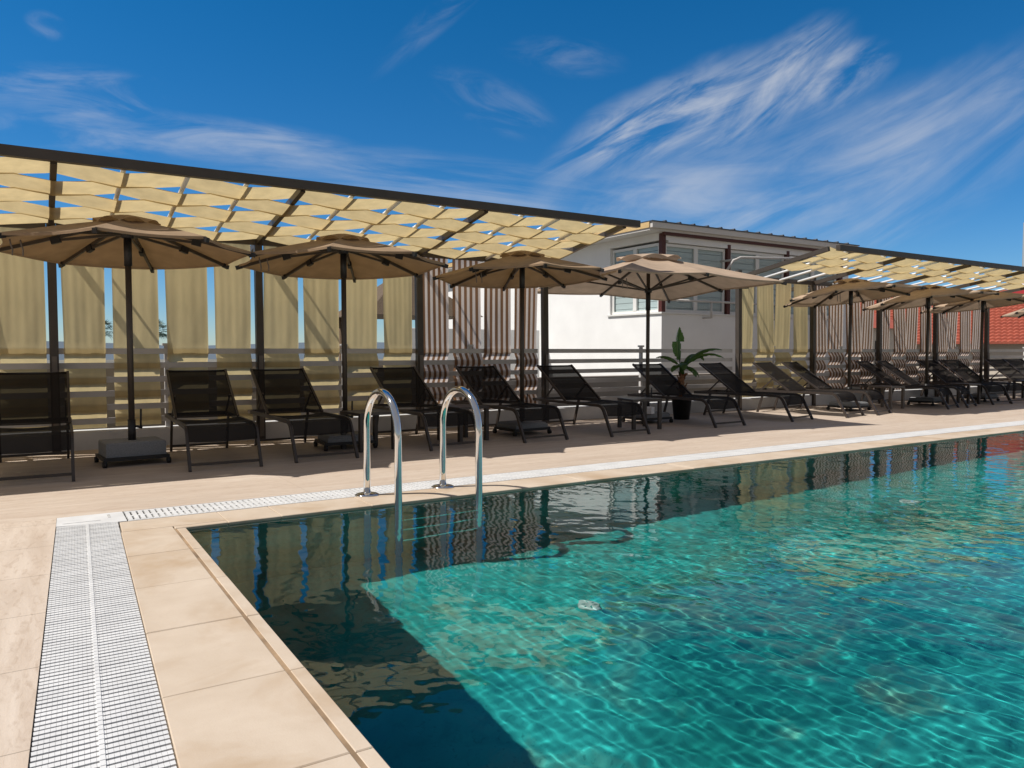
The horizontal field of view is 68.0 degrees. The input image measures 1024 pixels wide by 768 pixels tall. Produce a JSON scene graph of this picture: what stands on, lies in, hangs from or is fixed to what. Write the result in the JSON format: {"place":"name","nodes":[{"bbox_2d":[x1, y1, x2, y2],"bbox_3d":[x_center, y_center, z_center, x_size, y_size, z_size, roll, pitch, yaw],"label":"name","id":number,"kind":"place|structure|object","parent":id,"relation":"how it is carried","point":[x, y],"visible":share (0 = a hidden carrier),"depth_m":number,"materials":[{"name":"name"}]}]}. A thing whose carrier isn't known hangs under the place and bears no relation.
{"place":"outdoors","nodes":[
{"label":"outdoors","id":0,"kind":"place"},
{"bbox_2d":[0,518,56,767],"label":"side pavement","id":1,"kind":"structure","parent":0,"point":[26,550],"depth_m":3.61,"materials":[{"name":"stone"}]},
{"bbox_2d":[46,341,383,359],"bbox_3d":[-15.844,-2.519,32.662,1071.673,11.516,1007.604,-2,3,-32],"label":"hills","id":2,"kind":"structure","parent":0,"point":[380,345],"depth_m":396.66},
{"bbox_2d":[47,359,382,362],"bbox_3d":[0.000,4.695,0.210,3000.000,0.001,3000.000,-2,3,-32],"label":"ground","id":3,"kind":"structure","parent":0,"point":[161,360],"depth_m":342.83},
{"bbox_2d":[105,321,112,337],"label":"palm tree","id":4,"kind":"object","parent":3,"relation":"on","point":[107,323],"visible":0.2,"depth_m":54.73,"materials":[{"name":"green plant"}]},
{"bbox_2d":[159,321,166,338],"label":"palm tree","id":5,"kind":"object","parent":3,"relation":"on","point":[164,329],"visible":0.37,"depth_m":54.99,"materials":[{"name":"green plant"}]},
{"bbox_2d":[860,290,1023,429],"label":"tiled roof house","id":6,"kind":"structure","parent":3,"relation":"on","point":[1006,332],"depth_m":36.45,"materials":[{"name":"ceramic"}]},
{"bbox_2d":[1022,223,1023,266],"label":"flue","id":7,"kind":"object","parent":3,"relation":"on","point":[1023,248],"visible":0.14,"depth_m":41.95,"materials":[{"name":"grey"}]},
{"bbox_2d":[47,364,510,521],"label":"parapet wall","id":8,"kind":"structure","parent":0,"point":[110,387],"depth_m":11.56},
{"bbox_2d":[339,276,482,360],"bbox_3d":[-3.454,0.028,24.558,3.900,7.150,3.400,-2,3,-32],"label":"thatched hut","id":9,"kind":"object","parent":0,"point":[380,315],"visible":0.03,"depth_m":23.73,"materials":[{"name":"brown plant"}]},
{"bbox_2d":[411,328,538,377],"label":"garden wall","id":10,"kind":"structure","parent":0,"point":[451,356],"depth_m":23.50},
{"bbox_2d":[0,393,1023,523],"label":"deck","id":11,"kind":"structure","parent":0,"point":[116,486],"depth_m":9.28,"materials":[{"name":"stone"}]},
{"bbox_2d":[0,371,74,481],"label":"sun lounger","id":12,"kind":"object","parent":11,"relation":"on","point":[32,398],"visible":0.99,"depth_m":8.50,"materials":[{"name":"black mesh fabric"},{"name":"dark metal"}]},
{"bbox_2d":[0,215,255,467],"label":"parasol","id":13,"kind":"object","parent":11,"relation":"on","point":[128,243],"visible":1,"depth_m":8.71,"materials":[{"name":"beige fabric"}]},
{"bbox_2d":[28,506,243,767],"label":"gutter bed","id":14,"kind":"object","parent":11,"relation":"in","point":[42,651],"depth_m":3.30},
{"bbox_2d":[56,512,126,526],"bbox_3d":[-3.230,1.054,5.816,0.464,0.034,0.395,-2,3,-32],"label":"gutter corner plate","id":15,"kind":"object","parent":14,"relation":"on","point":[118,517],"visible":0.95,"depth_m":5.82,"materials":[{"name":"white plastic"}]},
{"bbox_2d":[30,522,176,767],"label":"gutter grate","id":16,"kind":"object","parent":14,"relation":"on","point":[99,704],"visible":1,"depth_m":3.08,"materials":[{"name":"white plastic"}]},
{"bbox_2d":[124,420,1023,520],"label":"gutter grate","id":17,"kind":"object","parent":14,"relation":"on","point":[278,500],"visible":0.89,"depth_m":7.86,"materials":[{"name":"white plastic"}]},
{"bbox_2d":[165,369,262,471],"bbox_3d":[-3.654,0.372,9.164,0.770,1.059,2.139,-2,3,-31],"label":"sun lounger","id":18,"kind":"object","parent":11,"relation":"on","point":[200,393],"visible":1,"depth_m":9.41,"materials":[{"name":"black mesh fabric"},{"name":"dark metal"}]},
{"bbox_2d":[248,368,358,462],"bbox_3d":[-2.747,0.344,9.794,0.770,1.059,2.139,-2,3,-33],"label":"sun lounger","id":19,"kind":"object","parent":11,"relation":"on","point":[285,391],"visible":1,"depth_m":10.03,"materials":[{"name":"black mesh fabric"},{"name":"dark metal"}]},
{"bbox_2d":[0,144,640,451],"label":"pergola","id":20,"kind":"object","parent":11,"relation":"on","point":[17,162],"visible":0.85,"depth_m":9.73,"materials":[{"name":"beige fabric"}]},
{"bbox_2d":[0,227,48,427],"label":"curtain strip","id":21,"kind":"object","parent":20,"relation":"hanging from","point":[22,316],"visible":0.59,"depth_m":9.54,"materials":[{"name":"beige fabric"}]},
{"bbox_2d":[61,265,106,428],"bbox_3d":[-5.598,-0.692,9.926,0.507,2.563,0.080,-2,3,-32],"label":"curtain strip","id":22,"kind":"object","parent":20,"relation":"hanging from","point":[83,300],"visible":0.82,"depth_m":9.92,"materials":[{"name":"beige fabric"}]},
{"bbox_2d":[112,268,160,425],"bbox_3d":[-5.079,-0.716,10.254,0.565,2.545,0.082,-2,3,-32],"label":"curtain strip","id":23,"kind":"object","parent":20,"relation":"hanging from","point":[145,308],"visible":0.71,"depth_m":10.28,"materials":[{"name":"beige fabric"}]},
{"bbox_2d":[165,267,208,423],"bbox_3d":[-4.539,-0.727,10.593,0.559,2.553,0.082,-2,3,-32],"label":"curtain strip","id":24,"kind":"object","parent":20,"relation":"hanging from","point":[186,312],"visible":0.48,"depth_m":10.57,"materials":[{"name":"beige fabric"}]},
{"bbox_2d":[214,243,252,419],"bbox_3d":[-4.015,-0.728,10.924,0.512,2.581,0.082,-2,3,-32],"label":"curtain strip","id":25,"kind":"object","parent":20,"relation":"hanging from","point":[232,288],"visible":0.72,"depth_m":10.94,"materials":[{"name":"beige fabric"}]},
{"bbox_2d":[263,246,300,418],"bbox_3d":[-3.430,-0.764,11.291,0.519,2.542,0.082,-2,3,-32],"label":"curtain strip","id":26,"kind":"object","parent":20,"relation":"hanging from","point":[280,305],"visible":0.52,"depth_m":11.29,"materials":[{"name":"beige fabric"}]},
{"bbox_2d":[303,278,339,414],"bbox_3d":[-2.914,-0.758,11.617,0.560,2.583,0.083,-2,3,-32],"label":"curtain strip","id":27,"kind":"object","parent":20,"relation":"hanging from","point":[321,317],"visible":0.69,"depth_m":11.61,"materials":[{"name":"beige fabric"}]},
{"bbox_2d":[346,279,378,415],"bbox_3d":[-2.383,-0.784,11.950,0.569,2.562,0.082,-2,3,-32],"label":"curtain strip","id":28,"kind":"object","parent":20,"relation":"hanging from","point":[361,300],"visible":0.69,"depth_m":11.96,"materials":[{"name":"beige fabric"}]},
{"bbox_2d":[383,276,411,403],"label":"curtain strip","id":29,"kind":"object","parent":20,"relation":"hanging from","point":[397,303],"visible":0.52,"depth_m":12.25,"materials":[{"name":"beige fabric"}]},
{"bbox_2d":[423,258,448,403],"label":"curtain strip","id":30,"kind":"object","parent":20,"relation":"hanging from","point":[435,322],"visible":0.72,"depth_m":12.63,"materials":[{"name":"brown fabric"}]},
{"bbox_2d":[452,259,482,410],"bbox_3d":[-0.759,-0.818,12.972,0.579,2.585,0.081,-2,3,-32],"label":"curtain strip","id":31,"kind":"object","parent":20,"relation":"hanging from","point":[466,316],"visible":0.64,"depth_m":12.96,"materials":[{"name":"brown fabric"}]},
{"bbox_2d":[483,288,510,408],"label":"curtain strip","id":32,"kind":"object","parent":20,"relation":"hanging from","point":[497,324],"visible":0.5,"depth_m":13.27,"materials":[{"name":"brown fabric"}]},
{"bbox_2d":[514,288,537,403],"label":"curtain strip","id":33,"kind":"object","parent":20,"relation":"hanging from","point":[530,329],"visible":0.63,"depth_m":13.64,"materials":[{"name":"brown fabric"}]},
{"bbox_2d":[235,234,448,450],"bbox_3d":[-2.234,-0.569,10.101,2.584,2.835,2.583,-1,3,-28],"label":"parasol","id":34,"kind":"object","parent":11,"relation":"on","point":[343,258],"visible":0.98,"depth_m":10.13,"materials":[{"name":"beige fabric"}]},
{"bbox_2d":[340,409,393,452],"bbox_3d":[-1.889,0.605,9.980,0.540,0.500,0.540,-2,3,-40],"label":"side table","id":35,"kind":"object","parent":11,"relation":"on","point":[375,413],"visible":0.72,"depth_m":9.89,"materials":[{"name":"brown metal"}]},
{"bbox_2d":[370,366,474,450],"bbox_3d":[-1.302,0.298,10.821,0.770,1.059,2.139,-2,3,-33],"label":"sun lounger","id":36,"kind":"object","parent":11,"relation":"on","point":[405,386],"visible":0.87,"depth_m":11.14,"materials":[{"name":"black mesh fabric"},{"name":"dark metal"}]},
{"bbox_2d":[437,404,488,441],"bbox_3d":[-0.709,0.561,10.958,0.540,0.500,0.540,-2,3,-42],"label":"side table","id":37,"kind":"object","parent":11,"relation":"on","point":[462,431],"visible":0.67,"depth_m":10.92,"materials":[{"name":"brown metal"}]},
{"bbox_2d":[451,365,568,442],"bbox_3d":[-0.082,0.260,11.659,0.770,1.059,2.139,-2,3,-33],"label":"sun lounger","id":38,"kind":"object","parent":11,"relation":"on","point":[487,384],"visible":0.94,"depth_m":11.91,"materials":[{"name":"brown metal"}]},
{"bbox_2d":[2,385,1020,454],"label":"plinth wall","id":39,"kind":"structure","parent":11,"relation":"on","point":[86,439],"depth_m":12.49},
{"bbox_2d":[0,343,537,427],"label":"rail fence","id":40,"kind":"object","parent":39,"relation":"on","point":[166,364],"visible":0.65,"depth_m":10.77,"materials":[{"name":"grey metal"}]},
{"bbox_2d":[549,345,731,402],"bbox_3d":[2.686,-0.197,15.212,4.890,1.155,0.109,-2,3,-32],"label":"rail fence","id":41,"kind":"object","parent":39,"relation":"on","point":[640,360],"visible":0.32,"depth_m":14.88,"materials":[{"name":"grey metal"}]},
{"bbox_2d":[742,346,1023,388],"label":"rail fence","id":42,"kind":"object","parent":39,"relation":"on","point":[840,366],"visible":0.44,"depth_m":18.83,"materials":[{"name":"grey metal"}]},
{"bbox_2d":[432,250,607,435],"bbox_3d":[0.157,-0.644,11.782,2.584,2.835,2.583,-2,3,-35],"label":"parasol","id":43,"kind":"object","parent":11,"relation":"on","point":[521,270],"visible":0.98,"depth_m":11.81,"materials":[{"name":"beige fabric"}]},
{"bbox_2d":[120,425,1023,767],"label":"pool coping","id":44,"kind":"object","parent":11,"relation":"on","point":[232,695],"visible":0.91,"depth_m":3.34,"materials":[{"name":"stone"}]},
{"bbox_2d":[175,529,367,767],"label":"coping groove","id":45,"kind":"object","parent":44,"relation":"on","point":[357,758],"visible":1,"depth_m":3.12},
{"bbox_2d":[355,386,481,511],"bbox_3d":[-0.813,1.236,6.758,0.980,2.426,0.839,-2,3,-32],"label":"pool ladder","id":46,"kind":"object","parent":44,"relation":"attached to","point":[393,407],"visible":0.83,"depth_m":6.62,"materials":[{"name":"silver metal"}]},
{"bbox_2d":[533,364,650,436],"bbox_3d":[1.251,0.227,12.392,0.770,1.059,2.139,-2,3,-32],"label":"sun lounger","id":47,"kind":"object","parent":11,"relation":"on","point":[567,382],"visible":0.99,"depth_m":12.66,"materials":[{"name":"brown metal"}]},
{"bbox_2d":[617,397,661,429],"bbox_3d":[2.120,0.487,12.620,0.540,0.500,0.540,-1,3,-20],"label":"side table","id":48,"kind":"object","parent":11,"relation":"on","point":[644,400],"visible":0.85,"depth_m":12.46,"materials":[{"name":"brown metal"}]},
{"bbox_2d":[537,253,786,422],"bbox_3d":[2.438,-0.816,13.614,3.336,3.015,3.336,-1,3,-24],"label":"parasol","id":49,"kind":"object","parent":11,"relation":"on","point":[649,277],"visible":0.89,"depth_m":13.64,"materials":[{"name":"beige fabric"}]},
{"bbox_2d":[647,406,654,413],"bbox_3d":[2.415,0.460,13.313,0.130,0.120,0.130,2,3,35],"label":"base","id":50,"kind":"object","parent":49,"relation":"on","point":[650,410],"visible":0.77,"depth_m":13.26,"materials":[{"name":"white plastic"}]},
{"bbox_2d":[627,363,745,427],"bbox_3d":[3.111,0.169,13.703,0.770,1.059,2.139,-2,3,-35],"label":"sun lounger","id":51,"kind":"object","parent":11,"relation":"on","point":[665,383],"visible":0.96,"depth_m":13.92,"materials":[{"name":"brown metal"}]},
{"bbox_2d":[656,327,722,419],"bbox_3d":[3.330,-0.204,14.232,1.259,1.736,0.776,0,3,0],"label":"banana plant","id":52,"kind":"object","parent":11,"relation":"on","point":[681,409],"visible":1,"depth_m":14.19,"materials":[{"name":"green plant"}]},
{"bbox_2d":[694,362,813,421],"bbox_3d":[4.660,0.123,14.732,0.770,1.059,2.139,-2,3,-42],"label":"sun lounger","id":53,"kind":"object","parent":11,"relation":"on","point":[732,382],"visible":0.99,"depth_m":14.94,"materials":[{"name":"brown metal"}]},
{"bbox_2d":[752,362,864,417],"bbox_3d":[5.983,0.087,15.525,0.770,1.059,2.139,-2,3,-43],"label":"sun lounger","id":54,"kind":"object","parent":11,"relation":"on","point":[783,379],"visible":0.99,"depth_m":15.73,"materials":[{"name":"brown metal"}]},
{"bbox_2d":[780,362,891,415],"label":"sun lounger","id":55,"kind":"object","parent":11,"relation":"on","point":[808,376],"visible":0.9,"depth_m":16.23,"materials":[{"name":"brown metal"}]},
{"bbox_2d":[783,278,925,411],"bbox_3d":[7.304,-0.856,16.397,2.639,2.845,2.638,-2,3,-32],"label":"parasol","id":56,"kind":"object","parent":11,"relation":"on","point":[850,291],"visible":0.96,"depth_m":16.39,"materials":[{"name":"beige fabric"}]},
{"bbox_2d":[735,245,1023,409],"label":"pergola","id":57,"kind":"object","parent":11,"relation":"on","point":[828,260],"visible":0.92,"depth_m":17.17,"materials":[{"name":"beige fabric"}]},
{"bbox_2d":[742,287,754,396],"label":"curtain strip","id":58,"kind":"object","parent":57,"relation":"hanging from","point":[748,358],"visible":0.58,"depth_m":16.72,"materials":[{"name":"yellow fabric"}]},
{"bbox_2d":[755,285,773,387],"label":"curtain strip","id":59,"kind":"object","parent":57,"relation":"hanging from","point":[765,326],"visible":0.77,"depth_m":16.98,"materials":[{"name":"yellow fabric"}]},
{"bbox_2d":[773,283,791,387],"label":"curtain strip","id":60,"kind":"object","parent":57,"relation":"hanging from","point":[782,322],"visible":0.76,"depth_m":17.33,"materials":[{"name":"beige fabric"}]},
{"bbox_2d":[791,284,807,393],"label":"curtain strip","id":61,"kind":"object","parent":57,"relation":"hanging from","point":[800,329],"visible":0.67,"depth_m":17.65,"materials":[{"name":"yellow fabric"}]},
{"bbox_2d":[809,286,826,382],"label":"curtain strip","id":62,"kind":"object","parent":57,"relation":"hanging from","point":[821,333],"visible":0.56,"depth_m":18.06,"materials":[{"name":"brown fabric"}]},
{"bbox_2d":[827,305,844,387],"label":"curtain strip","id":63,"kind":"object","parent":57,"relation":"hanging from","point":[835,326],"visible":0.8,"depth_m":18.41,"materials":[{"name":"brown fabric"}]},
{"bbox_2d":[844,303,861,386],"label":"curtain strip","id":64,"kind":"object","parent":57,"relation":"hanging from","point":[856,350],"visible":0.59,"depth_m":18.76,"materials":[{"name":"brown fabric"}]},
{"bbox_2d":[860,301,874,388],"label":"curtain strip","id":65,"kind":"object","parent":57,"relation":"hanging from","point":[867,318],"visible":0.64,"depth_m":19.07,"materials":[{"name":"brown fabric"}]},
{"bbox_2d":[882,298,891,389],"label":"curtain strip","id":66,"kind":"object","parent":57,"relation":"hanging from","point":[887,356],"visible":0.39,"depth_m":19.51,"materials":[{"name":"brown fabric"}]},
{"bbox_2d":[891,296,906,389],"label":"curtain strip","id":67,"kind":"object","parent":57,"relation":"hanging from","point":[899,329],"visible":0.63,"depth_m":19.79,"materials":[{"name":"brown fabric"}]},
{"bbox_2d":[905,307,918,383],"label":"curtain strip","id":68,"kind":"object","parent":57,"relation":"hanging from","point":[911,330],"visible":0.71,"depth_m":20.14,"materials":[{"name":"brown fabric"}]},
{"bbox_2d":[918,306,931,380],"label":"curtain strip","id":69,"kind":"object","parent":57,"relation":"hanging from","point":[922,339],"visible":0.42,"depth_m":20.39,"materials":[{"name":"brown fabric"}]},
{"bbox_2d":[938,313,947,380],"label":"curtain strip","id":70,"kind":"object","parent":57,"relation":"hanging from","point":[942,344],"visible":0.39,"depth_m":20.86,"materials":[{"name":"brown fabric"}]},
{"bbox_2d":[946,312,957,374],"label":"curtain strip","id":71,"kind":"object","parent":57,"relation":"hanging from","point":[951,320],"visible":0.48,"depth_m":21.18,"materials":[{"name":"brown fabric"}]},
{"bbox_2d":[958,311,970,386],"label":"curtain strip","id":72,"kind":"object","parent":57,"relation":"hanging from","point":[965,333],"visible":0.55,"depth_m":21.52,"materials":[{"name":"brown fabric"}]},
{"bbox_2d":[971,310,980,374],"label":"curtain strip","id":73,"kind":"object","parent":57,"relation":"hanging from","point":[976,329],"visible":0.59,"depth_m":21.88,"materials":[{"name":"brown fabric"}]},
{"bbox_2d":[868,385,904,409],"bbox_3d":[8.358,0.294,16.934,0.540,0.500,0.540,-2,3,-32],"label":"side table","id":74,"kind":"object","parent":11,"relation":"on","point":[882,387],"visible":0.83,"depth_m":16.84,"materials":[{"name":"brown metal"}]},
{"bbox_2d":[852,360,958,409],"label":"sun lounger","id":75,"kind":"object","parent":11,"relation":"on","point":[880,374],"visible":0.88,"depth_m":17.78,"materials":[{"name":"brown metal"}]},
{"bbox_2d":[874,360,976,407],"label":"sun lounger","id":76,"kind":"object","parent":11,"relation":"on","point":[897,372],"visible":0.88,"depth_m":18.20,"materials":[{"name":"brown metal"}]},
{"bbox_2d":[862,285,998,405],"bbox_3d":[9.859,-0.928,18.005,2.639,2.845,2.638,-2,3,-41],"label":"parasol","id":77,"kind":"object","parent":11,"relation":"on","point":[928,296],"visible":0.91,"depth_m":17.96,"materials":[{"name":"beige fabric"}]},
{"bbox_2d":[946,383,980,403],"bbox_3d":[10.888,0.233,18.301,0.540,0.500,0.540,-2,3,-32],"label":"side table","id":78,"kind":"object","parent":11,"relation":"on","point":[967,396],"visible":0.81,"depth_m":18.20,"materials":[{"name":"brown metal"}]},
{"bbox_2d":[916,360,1012,404],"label":"sun lounger","id":79,"kind":"object","parent":11,"relation":"on","point":[943,374],"visible":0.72,"depth_m":19.36,"materials":[{"name":"brown metal"}]},
{"bbox_2d":[920,289,1023,401],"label":"parasol","id":80,"kind":"object","parent":11,"relation":"on","point":[1001,299],"visible":0.71,"depth_m":19.34,"materials":[{"name":"beige fabric"}]},
{"bbox_2d":[938,359,1023,402],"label":"sun lounger","id":81,"kind":"object","parent":11,"relation":"on","point":[961,370],"visible":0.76,"depth_m":19.96,"materials":[{"name":"brown metal"}]},
{"bbox_2d":[984,359,1023,394],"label":"sun lounger","id":82,"kind":"object","parent":11,"relation":"on","point":[1009,372],"visible":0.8,"depth_m":21.47,"materials":[{"name":"brown metal"}]},
{"bbox_2d":[1000,308,1023,317],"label":"parasol","id":83,"kind":"object","parent":11,"relation":"on","point":[1019,313],"visible":1,"depth_m":22.51,"materials":[{"name":"beige fabric"}]},
{"bbox_2d":[1002,359,1023,392],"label":"sun lounger","id":84,"kind":"object","parent":11,"relation":"on","point":[1017,364],"visible":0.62,"depth_m":22.17,"materials":[{"name":"brown metal"}]},
{"bbox_2d":[1012,380,1023,398],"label":"side table","id":85,"kind":"object","parent":11,"relation":"on","point":[1014,392],"visible":0.8,"depth_m":20.19,"materials":[{"name":"brown metal"}]},
{"bbox_2d":[0,0,1023,344],"label":"sky","id":86,"kind":"structure","parent":0,"point":[892,125],"materials":[{"name":"blue"}]},
{"bbox_2d":[188,431,1023,767],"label":"water","id":87,"kind":"structure","parent":0,"point":[858,609],"depth_m":3.81,"materials":[{"name":"teal liquid"}]},
{"bbox_2d":[448,220,859,376],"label":"white house","id":88,"kind":"structure","parent":0,"point":[705,321],"depth_m":21.65,"materials":[{"name":"white paint"}]},
{"bbox_2d":[612,243,658,314],"bbox_3d":[3.450,-2.877,21.145,0.073,1.880,1.970,-2,3,-32],"label":"window","id":89,"kind":"structure","parent":88,"relation":"in","point":[633,305],"depth_m":21.33,"materials":[{"name":"white glass"}]},
{"bbox_2d":[665,243,724,313],"bbox_3d":[5.039,-2.847,20.905,2.300,1.880,0.073,-2,3,-32],"label":"window","id":90,"kind":"structure","parent":88,"relation":"in","point":[696,253],"depth_m":21.02,"materials":[{"name":"white glass"}]},
{"bbox_2d":[730,250,783,314],"bbox_3d":[7.167,-2.906,22.244,2.370,1.880,0.073,-2,3,-32],"label":"window","id":91,"kind":"structure","parent":88,"relation":"in","point":[744,265],"depth_m":22.19,"materials":[{"name":"white"}]},
{"bbox_2d":[789,256,835,317],"bbox_3d":[9.325,-2.967,23.601,2.370,1.880,0.073,-2,3,-32],"label":"window","id":92,"kind":"structure","parent":88,"relation":"in","point":[813,273],"depth_m":23.50,"materials":[{"name":"white glass"}]},
{"bbox_2d":[511,368,923,471],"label":"parapet wall","id":93,"kind":"structure","parent":0,"point":[631,384],"depth_m":17.40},
{"bbox_2d":[859,308,905,363],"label":"cream house","id":94,"kind":"structure","parent":0,"point":[891,343],"depth_m":33.54,"materials":[{"name":"paint"}]}
]}

